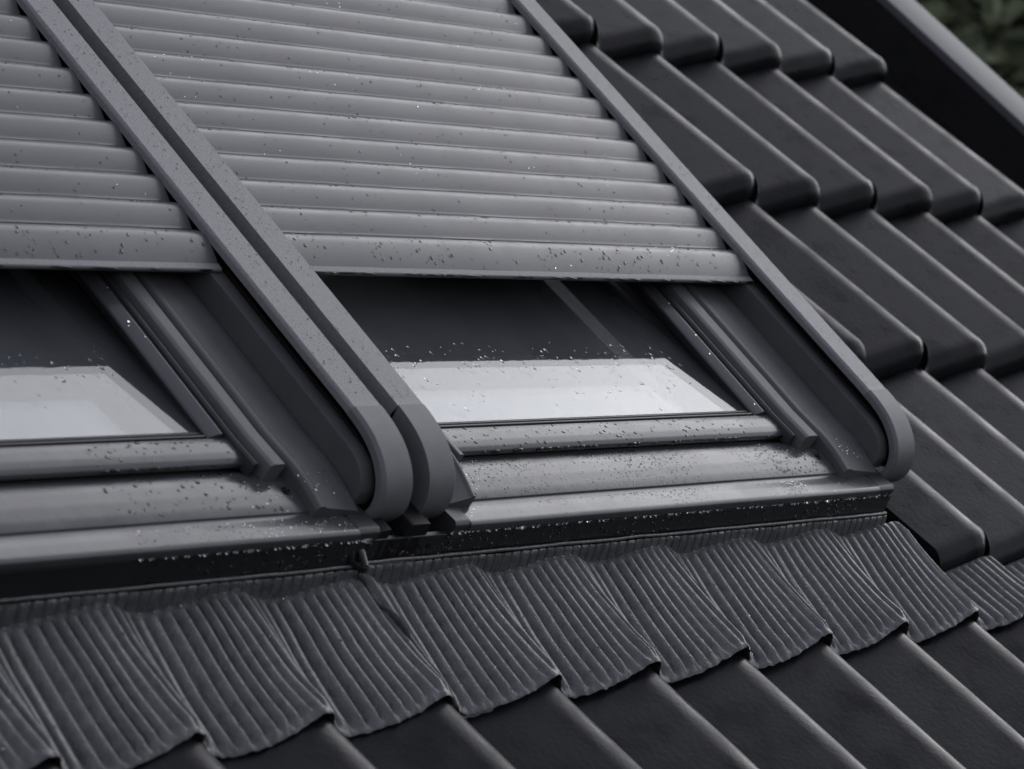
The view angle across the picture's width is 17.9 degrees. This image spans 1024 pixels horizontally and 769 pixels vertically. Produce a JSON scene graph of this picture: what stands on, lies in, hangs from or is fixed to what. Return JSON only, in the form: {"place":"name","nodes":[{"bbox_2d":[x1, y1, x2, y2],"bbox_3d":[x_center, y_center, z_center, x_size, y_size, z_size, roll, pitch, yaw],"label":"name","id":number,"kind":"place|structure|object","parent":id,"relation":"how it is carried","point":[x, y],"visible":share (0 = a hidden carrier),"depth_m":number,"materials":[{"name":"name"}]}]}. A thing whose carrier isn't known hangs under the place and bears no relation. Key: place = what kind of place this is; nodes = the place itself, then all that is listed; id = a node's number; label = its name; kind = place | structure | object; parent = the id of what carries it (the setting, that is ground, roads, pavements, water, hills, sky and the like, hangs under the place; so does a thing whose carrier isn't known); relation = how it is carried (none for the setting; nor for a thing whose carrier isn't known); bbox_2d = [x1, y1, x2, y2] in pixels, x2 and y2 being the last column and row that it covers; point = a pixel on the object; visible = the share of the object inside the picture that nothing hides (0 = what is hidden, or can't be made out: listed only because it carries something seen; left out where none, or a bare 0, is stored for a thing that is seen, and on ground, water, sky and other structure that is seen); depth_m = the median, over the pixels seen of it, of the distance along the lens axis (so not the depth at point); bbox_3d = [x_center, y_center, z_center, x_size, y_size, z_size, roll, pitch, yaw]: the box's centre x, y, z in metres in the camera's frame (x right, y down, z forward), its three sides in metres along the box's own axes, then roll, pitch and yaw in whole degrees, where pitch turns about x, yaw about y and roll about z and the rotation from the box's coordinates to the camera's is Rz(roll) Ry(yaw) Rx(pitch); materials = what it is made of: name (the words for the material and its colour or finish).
{"place":"outdoors","nodes":[
{"label":"outdoors","id":0,"kind":"place"},
{"label":"ground","id":1,"kind":"structure","parent":0,"visible":0},
{"bbox_2d":[915,0,1023,98],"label":"leafy tree","id":2,"kind":"object","parent":1,"relation":"on","point":[992,39],"visible":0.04,"depth_m":24.27,"materials":[{"name":"green plant"}]},
{"bbox_2d":[943,0,1023,28],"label":"leafy tree","id":3,"kind":"object","parent":1,"relation":"on","point":[946,25],"depth_m":28.64,"materials":[{"name":"green plant"}]},
{"bbox_2d":[1008,0,1023,96],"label":"leafy tree","id":4,"kind":"object","parent":1,"relation":"on","point":[1014,22],"depth_m":25.48,"materials":[{"name":"green plant"}]},
{"bbox_3d":[-1.469,2.007,3.593,4.000,6.696,4.170,1,1,36],"label":"house","id":5,"kind":"object","parent":1,"relation":"on","visible":0},
{"bbox_2d":[31,0,1023,768],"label":"tiled roof","id":6,"kind":"structure","parent":5,"relation":"on","point":[855,168],"depth_m":3.92,"materials":[{"name":"tile"}]},
{"bbox_2d":[0,268,379,571],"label":"roof window","id":7,"kind":"structure","parent":6,"relation":"attached to","point":[187,367],"depth_m":2.58,"materials":[{"name":"grey glass"}]},
{"bbox_2d":[0,0,412,521],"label":"roller shutter","id":8,"kind":"object","parent":7,"relation":"attached to","point":[370,461],"visible":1,"depth_m":2.69,"materials":[{"name":"grey paint"}]},
{"bbox_2d":[0,535,492,768],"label":"apron flashing","id":9,"kind":"object","parent":6,"relation":"on","point":[46,600],"visible":0.98,"depth_m":2.42,"materials":[{"name":"grey metal"}]},
{"bbox_2d":[8,269,893,550],"bbox_3d":[-0.260,-0.153,3.335,1.220,0.471,0.987,47,26,25],"label":"roof window","id":10,"kind":"structure","parent":6,"relation":"attached to","point":[741,368],"depth_m":3.29,"materials":[{"name":"grey glass"}]},
{"bbox_2d":[53,0,914,518],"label":"roller shutter","id":11,"kind":"object","parent":10,"relation":"attached to","point":[513,200],"visible":1,"depth_m":3.16,"materials":[{"name":"grey paint"}]},
{"bbox_2d":[349,496,1023,714],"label":"apron flashing","id":12,"kind":"object","parent":6,"relation":"on","point":[440,581],"visible":1,"depth_m":2.93,"materials":[{"name":"grey metal"}]},
{"bbox_2d":[0,0,1023,750],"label":"raindrops","id":13,"kind":"object","parent":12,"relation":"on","point":[328,544],"visible":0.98,"depth_m":2.89,"materials":[{"name":"clear liquid"}]}
]}

